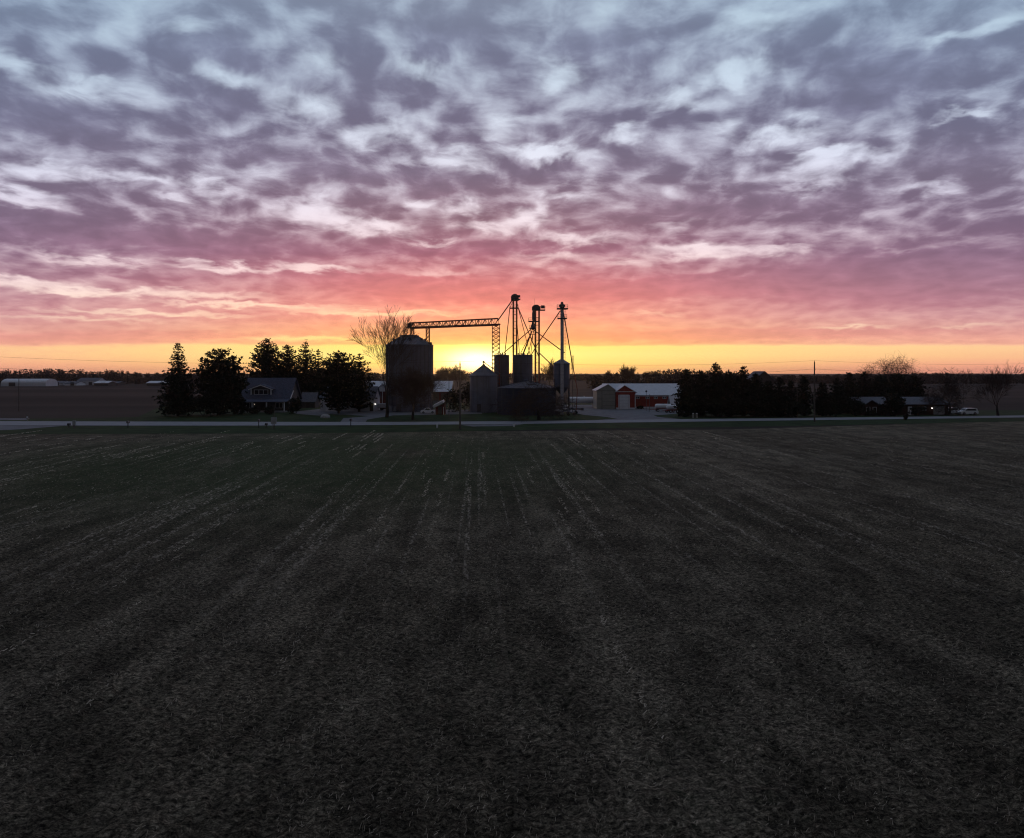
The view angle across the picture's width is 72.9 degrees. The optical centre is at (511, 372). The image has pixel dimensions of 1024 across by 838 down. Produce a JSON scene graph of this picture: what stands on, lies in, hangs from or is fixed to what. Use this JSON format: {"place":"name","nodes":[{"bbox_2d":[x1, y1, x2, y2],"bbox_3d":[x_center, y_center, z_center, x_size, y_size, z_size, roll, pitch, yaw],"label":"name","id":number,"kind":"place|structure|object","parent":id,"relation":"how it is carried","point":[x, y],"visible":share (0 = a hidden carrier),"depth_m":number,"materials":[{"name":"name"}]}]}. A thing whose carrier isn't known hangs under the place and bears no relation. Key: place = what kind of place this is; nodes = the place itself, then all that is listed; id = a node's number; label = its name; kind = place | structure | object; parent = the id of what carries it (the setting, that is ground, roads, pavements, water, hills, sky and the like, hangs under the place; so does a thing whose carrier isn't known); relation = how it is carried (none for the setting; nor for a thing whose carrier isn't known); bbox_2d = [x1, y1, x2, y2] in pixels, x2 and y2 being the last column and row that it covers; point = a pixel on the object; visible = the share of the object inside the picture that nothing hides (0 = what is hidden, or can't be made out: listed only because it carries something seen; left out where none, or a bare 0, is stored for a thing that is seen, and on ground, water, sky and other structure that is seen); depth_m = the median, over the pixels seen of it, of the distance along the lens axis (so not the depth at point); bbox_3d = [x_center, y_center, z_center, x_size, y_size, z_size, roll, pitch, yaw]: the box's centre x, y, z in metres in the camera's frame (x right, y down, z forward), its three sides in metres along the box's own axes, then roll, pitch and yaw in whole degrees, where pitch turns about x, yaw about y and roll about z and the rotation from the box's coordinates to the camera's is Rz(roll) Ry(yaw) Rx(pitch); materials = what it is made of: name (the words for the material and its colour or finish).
{"place":"outdoors","nodes":[
{"label":"outdoors","id":0,"kind":"place"},
{"bbox_2d":[0,418,29,419],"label":"side road","id":1,"kind":"structure","parent":0,"point":[14,418],"depth_m":157.98,"materials":[{"name":"grey asphalt"}]},
{"bbox_2d":[0,426,54,429],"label":"field entrance","id":2,"kind":"object","parent":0,"point":[13,427],"visible":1,"depth_m":132.02,"materials":[{"name":"grey gravel"}]},
{"bbox_2d":[1,379,57,385],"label":"barn","id":3,"kind":"structure","parent":0,"point":[29,382],"depth_m":528.66,"materials":[{"name":"white metal"}]},
{"bbox_2d":[57,381,67,384],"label":"barn","id":4,"kind":"structure","parent":0,"point":[61,382],"depth_m":578.77,"materials":[{"name":"white"}]},
{"bbox_2d":[64,381,85,385],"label":"barn","id":5,"kind":"structure","parent":0,"point":[72,383],"depth_m":562.38,"materials":[{"name":"white paint"}]},
{"bbox_2d":[77,378,106,384],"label":"barn","id":6,"kind":"structure","parent":0,"point":[89,381],"depth_m":577.81,"materials":[{"name":"white metal"}]},
{"bbox_2d":[94,381,116,385],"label":"barn","id":7,"kind":"structure","parent":0,"point":[104,383],"depth_m":544.75,"materials":[{"name":"white metal"}]},
{"bbox_2d":[114,381,125,384],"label":"barn","id":8,"kind":"structure","parent":0,"point":[121,383],"depth_m":582.68,"materials":[{"name":"grey metal"}]},
{"bbox_2d":[147,381,168,385],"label":"barn","id":9,"kind":"structure","parent":0,"point":[153,383],"depth_m":543.53,"materials":[{"name":"white metal"}]},
{"bbox_2d":[379,384,385,408],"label":"narrow shed","id":10,"kind":"structure","parent":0,"point":[383,394],"depth_m":200.87,"materials":[{"name":"grey metal"}]},
{"bbox_2d":[294,409,481,421],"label":"driveway","id":11,"kind":"structure","parent":0,"point":[369,414],"depth_m":177.13,"materials":[{"name":"grey gravel"}]},
{"bbox_2d":[319,386,380,410],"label":"garage","id":12,"kind":"structure","parent":11,"relation":"on","point":[374,402],"depth_m":186.67,"materials":[{"name":"white"}]},
{"bbox_2d":[343,402,353,410],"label":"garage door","id":13,"kind":"structure","parent":12,"relation":"in","point":[350,409],"depth_m":186.60,"materials":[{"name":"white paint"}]},
{"bbox_2d":[378,403,385,409],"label":"utility trailer","id":14,"kind":"object","parent":11,"relation":"on","point":[381,406],"visible":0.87,"depth_m":191.55,"materials":[{"name":"white"}]},
{"bbox_2d":[386,335,433,411],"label":"grain bin","id":15,"kind":"object","parent":11,"relation":"on","point":[423,354],"visible":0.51,"depth_m":183.74,"materials":[{"name":"metal"}]},
{"bbox_2d":[420,408,434,412],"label":"parked car","id":16,"kind":"object","parent":11,"relation":"on","point":[427,410],"visible":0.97,"depth_m":177.67,"materials":[{"name":"white paint"}]},
{"bbox_2d":[433,400,445,414],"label":"red shed","id":17,"kind":"structure","parent":11,"relation":"on","point":[440,409],"depth_m":172.71,"materials":[{"name":"red wood"}]},
{"bbox_2d":[438,406,441,413],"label":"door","id":18,"kind":"structure","parent":17,"relation":"in","point":[439,407],"depth_m":172.62,"materials":[{"name":"brown"}]},
{"bbox_2d":[371,381,454,399],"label":"long barn","id":19,"kind":"structure","parent":0,"point":[441,392],"depth_m":266.32,"materials":[{"name":"red"}]},
{"bbox_2d":[466,424,520,425],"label":"gravel shoulder","id":20,"kind":"object","parent":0,"point":[495,425],"visible":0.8,"depth_m":137.06},
{"bbox_2d":[0,430,1023,837],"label":"field","id":21,"kind":"structure","parent":0,"point":[122,749],"depth_m":27.18,"materials":[{"name":"green plant"}]},
{"bbox_2d":[0,374,1023,430],"bbox_3d":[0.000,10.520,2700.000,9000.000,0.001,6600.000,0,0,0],"label":"ground","id":22,"kind":"structure","parent":0,"point":[93,401],"depth_m":260.68,"materials":[{"name":"green plant"}]},
{"bbox_2d":[0,368,385,383],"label":"wood","id":23,"kind":"object","parent":22,"relation":"on","point":[107,375],"visible":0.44,"depth_m":648.70,"materials":[{"name":"plant"}]},
{"bbox_2d":[434,365,453,380],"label":"bare tree","id":24,"kind":"object","parent":22,"relation":"on","point":[440,373],"visible":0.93,"depth_m":509.84,"materials":[{"name":"brown plant"}]},
{"bbox_2d":[448,364,470,386],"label":"bare tree","id":25,"kind":"object","parent":22,"relation":"on","point":[455,372],"visible":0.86,"depth_m":513.07,"materials":[{"name":"brown plant"}]},
{"bbox_2d":[433,372,598,380],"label":"wood","id":26,"kind":"object","parent":22,"relation":"on","point":[579,377],"visible":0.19,"depth_m":908.31,"materials":[{"name":"plant"}]},
{"bbox_2d":[540,357,554,384],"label":"bare tree","id":27,"kind":"object","parent":22,"relation":"on","point":[550,370],"visible":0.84,"depth_m":486.48,"materials":[{"name":"brown plant"}]},
{"bbox_2d":[619,364,637,381],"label":"bare tree","id":28,"kind":"object","parent":22,"relation":"on","point":[625,371],"visible":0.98,"depth_m":438.39,"materials":[{"name":"plant"}]},
{"bbox_2d":[586,368,746,388],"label":"wood","id":29,"kind":"object","parent":22,"relation":"on","point":[596,381],"visible":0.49,"depth_m":444.25,"materials":[{"name":"plant"}]},
{"bbox_2d":[852,349,938,385],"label":"bare tree","id":30,"kind":"object","parent":22,"relation":"on","point":[896,368],"visible":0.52,"depth_m":306.16,"materials":[{"name":"brown plant"}]},
{"bbox_2d":[771,372,1023,383],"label":"wood","id":31,"kind":"object","parent":22,"relation":"on","point":[826,379],"visible":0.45,"depth_m":647.71,"materials":[{"name":"plant"}]},
{"bbox_2d":[0,418,1023,433],"bbox_3d":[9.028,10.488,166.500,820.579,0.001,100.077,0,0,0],"label":"grass verge","id":32,"kind":"object","parent":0,"point":[222,429],"depth_m":132.25,"materials":[{"name":"green plant"}]},
{"bbox_2d":[271,405,276,428],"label":"meter post","id":33,"kind":"object","parent":32,"relation":"on","point":[274,420],"visible":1,"depth_m":128.05,"materials":[{"name":"metal"}]},
{"bbox_2d":[459,363,460,428],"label":"utility pole","id":34,"kind":"object","parent":32,"relation":"on","point":[459,395],"visible":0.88,"depth_m":128.23,"materials":[{"name":"wood"}]},
{"bbox_2d":[12,357,894,364],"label":"overhead wire","id":35,"kind":"object","parent":34,"relation":"attached to","point":[412,362],"visible":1,"depth_m":126.87,"materials":[{"name":"black metal"}]},
{"bbox_2d":[4,368,987,375],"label":"overhead wire","id":36,"kind":"object","parent":34,"relation":"attached to","point":[474,371],"visible":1,"depth_m":127.39,"materials":[{"name":"black metal"}]},
{"bbox_2d":[814,361,815,421],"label":"utility pole","id":37,"kind":"object","parent":32,"relation":"on","point":[814,391],"visible":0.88,"depth_m":147.71,"materials":[{"name":"wood"}]},
{"bbox_2d":[0,421,1023,435],"bbox_3d":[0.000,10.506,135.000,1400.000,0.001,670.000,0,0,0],"label":"field margin","id":38,"kind":"object","parent":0,"point":[992,428],"visible":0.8,"depth_m":123.49,"materials":[{"name":"soil"}]},
{"bbox_2d":[0,403,1023,421],"bbox_3d":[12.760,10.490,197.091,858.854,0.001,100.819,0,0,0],"label":"lawn","id":39,"kind":"structure","parent":0,"point":[152,416],"depth_m":161.68,"materials":[{"name":"green plant"}]},
{"bbox_2d":[152,343,198,415],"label":"spruce tree","id":40,"kind":"object","parent":39,"relation":"on","point":[177,384],"visible":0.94,"depth_m":166.68,"materials":[{"name":"green plant"}]},
{"bbox_2d":[175,386,238,415],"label":"shrub","id":41,"kind":"object","parent":39,"relation":"on","point":[214,405],"visible":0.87,"depth_m":166.30,"materials":[{"name":"green plant"}]},
{"bbox_2d":[186,348,249,414],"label":"pine tree","id":42,"kind":"object","parent":39,"relation":"on","point":[220,378],"visible":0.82,"depth_m":169.10,"materials":[{"name":"green plant"}]},
{"bbox_2d":[241,406,260,413],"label":"shrub","id":43,"kind":"object","parent":39,"relation":"on","point":[253,410],"visible":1,"depth_m":173.75,"materials":[{"name":"green plant"}]},
{"bbox_2d":[243,338,286,380],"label":"pine tree","id":44,"kind":"object","parent":39,"relation":"on","point":[264,358],"visible":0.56,"depth_m":223.30,"materials":[{"name":"green plant"}]},
{"bbox_2d":[263,406,275,413],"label":"shrub","id":45,"kind":"object","parent":39,"relation":"on","point":[268,410],"visible":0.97,"depth_m":173.43,"materials":[{"name":"green plant"}]},
{"bbox_2d":[239,378,301,411],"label":"farmhouse","id":46,"kind":"object","parent":39,"relation":"on","point":[278,393],"visible":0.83,"depth_m":185.67,"materials":[{"name":"grey"}]},
{"bbox_2d":[276,403,282,407],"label":"window","id":47,"kind":"structure","parent":46,"relation":"in","point":[278,405],"depth_m":184.79,"materials":[{"name":"white paint"}]},
{"bbox_2d":[271,344,302,379],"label":"pine tree","id":48,"kind":"object","parent":39,"relation":"on","point":[287,358],"visible":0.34,"depth_m":226.62,"materials":[{"name":"green plant"}]},
{"bbox_2d":[287,396,301,413],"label":"shrub","id":49,"kind":"object","parent":39,"relation":"on","point":[295,404],"visible":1,"depth_m":176.79,"materials":[{"name":"green plant"}]},
{"bbox_2d":[286,342,319,393],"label":"pine tree","id":50,"kind":"object","parent":39,"relation":"on","point":[304,364],"visible":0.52,"depth_m":218.76,"materials":[{"name":"green plant"}]},
{"bbox_2d":[300,392,320,407],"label":"garden shed","id":51,"kind":"structure","parent":39,"relation":"on","point":[310,400],"depth_m":205.84,"materials":[{"name":"grey"}]},
{"bbox_2d":[304,349,325,400],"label":"pine tree","id":52,"kind":"object","parent":39,"relation":"on","point":[316,364],"visible":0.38,"depth_m":214.31,"materials":[{"name":"green plant"}]},
{"bbox_2d":[320,414,329,417],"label":"boulder","id":53,"kind":"object","parent":39,"relation":"on","point":[325,416],"visible":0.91,"depth_m":160.10,"materials":[{"name":"grey stone"}]},
{"bbox_2d":[311,350,364,412],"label":"pine tree","id":54,"kind":"object","parent":39,"relation":"on","point":[337,379],"visible":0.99,"depth_m":175.58,"materials":[{"name":"green plant"}]},
{"bbox_2d":[350,354,377,411],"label":"pine tree","id":55,"kind":"object","parent":39,"relation":"on","point":[358,402],"visible":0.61,"depth_m":184.25,"materials":[{"name":"green plant"}]},
{"bbox_2d":[347,306,418,417],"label":"bare tree","id":56,"kind":"object","parent":39,"relation":"on","point":[396,329],"visible":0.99,"depth_m":161.60,"materials":[{"name":"brown plant"}]},
{"bbox_2d":[381,364,446,419],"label":"bare tree","id":57,"kind":"object","parent":39,"relation":"on","point":[413,386],"visible":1,"depth_m":152.19,"materials":[{"name":"brown plant"}]},
{"bbox_2d":[442,389,456,404],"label":"shrub","id":58,"kind":"object","parent":39,"relation":"on","point":[446,397],"visible":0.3,"depth_m":205.05,"materials":[{"name":"green plant"}]},
{"bbox_2d":[408,318,499,386],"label":"conveyor bridge","id":59,"kind":"structure","parent":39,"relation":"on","point":[444,325],"depth_m":188.17,"materials":[{"name":"grey metal"}]},
{"bbox_2d":[446,381,469,411],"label":"shrub","id":60,"kind":"object","parent":39,"relation":"on","point":[454,400],"visible":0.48,"depth_m":187.04,"materials":[{"name":"green plant"}]},
{"bbox_2d":[469,361,500,412],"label":"grain bin","id":61,"kind":"object","parent":39,"relation":"on","point":[483,386],"visible":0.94,"depth_m":181.60,"materials":[{"name":"metal"}]},
{"bbox_2d":[494,353,508,386],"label":"hopper bin","id":62,"kind":"object","parent":39,"relation":"on","point":[504,369],"visible":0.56,"depth_m":190.72,"materials":[{"name":"metal"}]},
{"bbox_2d":[497,294,537,382],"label":"elevator leg","id":63,"kind":"object","parent":39,"relation":"on","point":[515,298],"visible":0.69,"depth_m":194.25,"materials":[{"name":"grey metal"}]},
{"bbox_2d":[513,353,532,382],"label":"hopper bin","id":64,"kind":"object","parent":39,"relation":"on","point":[525,370],"visible":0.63,"depth_m":190.18,"materials":[{"name":"metal"}]},
{"bbox_2d":[496,380,555,414],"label":"grain bin","id":65,"kind":"object","parent":39,"relation":"on","point":[512,389],"visible":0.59,"depth_m":171.17,"materials":[{"name":"metal"}]},
{"bbox_2d":[502,305,564,382],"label":"elevator leg","id":66,"kind":"object","parent":39,"relation":"on","point":[534,317],"visible":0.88,"depth_m":189.25,"materials":[{"name":"grey metal"}]},
{"bbox_2d":[490,373,582,420],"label":"bare tree","id":67,"kind":"object","parent":39,"relation":"on","point":[527,403],"visible":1,"depth_m":151.64,"materials":[{"name":"brown plant"}]},
{"bbox_2d":[531,302,577,413],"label":"elevator leg","id":68,"kind":"object","parent":39,"relation":"on","point":[562,318],"visible":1,"depth_m":173.37,"materials":[{"name":"metal"}]},
{"bbox_2d":[553,360,569,412],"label":"hopper bin","id":69,"kind":"object","parent":39,"relation":"on","point":[556,366],"visible":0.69,"depth_m":174.83,"materials":[{"name":"metal"}]},
{"bbox_2d":[593,383,680,408],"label":"red barn","id":70,"kind":"structure","parent":39,"relation":"on","point":[620,395],"depth_m":201.25,"materials":[{"name":"red wood"}]},
{"bbox_2d":[671,368,699,416],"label":"evergreen tree","id":71,"kind":"object","parent":39,"relation":"on","point":[688,392],"visible":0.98,"depth_m":164.17,"materials":[{"name":"green plant"}]},
{"bbox_2d":[676,395,694,415],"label":"shrub","id":72,"kind":"object","parent":39,"relation":"on","point":[678,413],"visible":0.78,"depth_m":164.58,"materials":[{"name":"green plant"}]},
{"bbox_2d":[691,370,713,415],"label":"evergreen tree","id":73,"kind":"object","parent":39,"relation":"on","point":[700,384],"visible":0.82,"depth_m":166.99,"materials":[{"name":"green plant"}]},
{"bbox_2d":[704,362,725,414],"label":"evergreen tree","id":74,"kind":"object","parent":39,"relation":"on","point":[715,381],"visible":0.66,"depth_m":167.14,"materials":[{"name":"green plant"}]},
{"bbox_2d":[717,369,741,416],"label":"evergreen tree","id":75,"kind":"object","parent":39,"relation":"on","point":[729,383],"visible":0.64,"depth_m":164.37,"materials":[{"name":"green plant"}]},
{"bbox_2d":[732,365,750,415],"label":"evergreen tree","id":76,"kind":"object","parent":39,"relation":"on","point":[743,380],"visible":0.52,"depth_m":167.21,"materials":[{"name":"green plant"}]},
{"bbox_2d":[742,373,765,416],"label":"evergreen tree","id":77,"kind":"object","parent":39,"relation":"on","point":[755,387],"visible":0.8,"depth_m":164.20,"materials":[{"name":"green plant"}]},
{"bbox_2d":[760,380,779,416],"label":"evergreen tree","id":78,"kind":"object","parent":39,"relation":"on","point":[768,390],"visible":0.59,"depth_m":164.27,"materials":[{"name":"green plant"}]},
{"bbox_2d":[772,377,791,416],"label":"evergreen tree","id":79,"kind":"object","parent":39,"relation":"on","point":[780,390],"visible":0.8,"depth_m":164.19,"materials":[{"name":"green plant"}]},
{"bbox_2d":[782,380,798,413],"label":"evergreen tree","id":80,"kind":"object","parent":39,"relation":"on","point":[790,384],"visible":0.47,"depth_m":167.53,"materials":[{"name":"green plant"}]},
{"bbox_2d":[795,376,813,415],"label":"evergreen tree","id":81,"kind":"object","parent":39,"relation":"on","point":[804,396],"visible":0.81,"depth_m":167.44,"materials":[{"name":"green plant"}]},
{"bbox_2d":[810,382,834,415],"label":"evergreen tree","id":82,"kind":"object","parent":39,"relation":"on","point":[822,398],"visible":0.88,"depth_m":167.30,"materials":[{"name":"green plant"}]},
{"bbox_2d":[829,377,846,413],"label":"evergreen tree","id":83,"kind":"object","parent":39,"relation":"on","point":[837,394],"visible":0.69,"depth_m":173.77,"materials":[{"name":"green plant"}]},
{"bbox_2d":[840,372,862,413],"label":"evergreen tree","id":84,"kind":"object","parent":39,"relation":"on","point":[849,386],"visible":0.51,"depth_m":176.99,"materials":[{"name":"green plant"}]},
{"bbox_2d":[842,397,868,415],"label":"shrub","id":85,"kind":"object","parent":39,"relation":"on","point":[857,406],"visible":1,"depth_m":167.48,"materials":[{"name":"green plant"}]},
{"bbox_2d":[855,372,877,396],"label":"evergreen tree","id":86,"kind":"object","parent":39,"relation":"on","point":[864,384],"visible":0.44,"depth_m":180.40,"materials":[{"name":"green plant"}]},
{"bbox_2d":[878,391,906,415],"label":"shrub","id":87,"kind":"object","parent":39,"relation":"on","point":[895,401],"visible":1,"depth_m":166.08,"materials":[{"name":"green plant"}]},
{"bbox_2d":[849,394,950,414],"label":"ranch house","id":88,"kind":"structure","parent":39,"relation":"on","point":[872,402],"depth_m":171.75,"materials":[{"name":"brick"}]},
{"bbox_2d":[933,406,944,414],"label":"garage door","id":89,"kind":"structure","parent":88,"relation":"in","point":[935,411],"depth_m":171.65,"materials":[{"name":"metal"}]},
{"bbox_2d":[897,375,930,396],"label":"evergreen tree","id":90,"kind":"object","parent":39,"relation":"on","point":[914,388],"visible":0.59,"depth_m":199.56,"materials":[{"name":"green plant"}]},
{"bbox_2d":[907,405,926,415],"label":"shrub","id":91,"kind":"object","parent":39,"relation":"on","point":[915,410],"visible":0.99,"depth_m":166.45,"materials":[{"name":"green plant"}]},
{"bbox_2d":[920,368,985,415],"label":"bare tree","id":92,"kind":"object","parent":39,"relation":"on","point":[951,389],"visible":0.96,"depth_m":168.72,"materials":[{"name":"brown plant"}]},
{"bbox_2d":[956,408,978,414],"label":"parked car","id":93,"kind":"object","parent":39,"relation":"on","point":[973,411],"visible":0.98,"depth_m":170.87,"materials":[{"name":"white paint"}]},
{"bbox_2d":[971,362,1023,415],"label":"bare tree","id":94,"kind":"object","parent":39,"relation":"on","point":[994,381],"visible":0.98,"depth_m":168.32,"materials":[{"name":"brown plant"}]},
{"bbox_2d":[0,415,1023,425],"bbox_3d":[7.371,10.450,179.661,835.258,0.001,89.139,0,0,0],"label":"road","id":95,"kind":"structure","parent":0,"point":[119,423],"depth_m":144.95,"materials":[{"name":"grey asphalt"}]},
{"bbox_2d":[0,0,1023,373],"label":"sky","id":96,"kind":"structure","parent":0,"point":[731,184],"materials":[{"name":"multicoloured"}]},
{"bbox_2d":[557,405,707,419],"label":"gravel yard","id":97,"kind":"structure","parent":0,"point":[630,414],"depth_m":177.13,"materials":[{"name":"grey gravel"}]},
{"bbox_2d":[570,396,592,406],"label":"gas tank","id":98,"kind":"object","parent":97,"relation":"on","point":[583,399],"visible":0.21,"depth_m":211.60,"materials":[{"name":"white metal"}]},
{"bbox_2d":[649,403,670,411],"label":"tank trailer","id":99,"kind":"object","parent":97,"relation":"on","point":[660,406],"visible":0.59,"depth_m":186.25,"materials":[{"name":"white paint"}]},
{"bbox_2d":[662,404,677,412],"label":"tank trailer","id":100,"kind":"object","parent":97,"relation":"on","point":[671,408],"visible":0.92,"depth_m":180.52,"materials":[{"name":"white paint"}]},
{"bbox_2d":[667,395,678,404],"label":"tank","id":101,"kind":"object","parent":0,"point":[671,399],"visible":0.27,"depth_m":191.29,"materials":[{"name":"white metal"}]},
{"bbox_2d":[747,371,774,389],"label":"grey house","id":102,"kind":"structure","parent":0,"point":[764,375],"depth_m":214.88,"materials":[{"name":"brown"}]}
]}

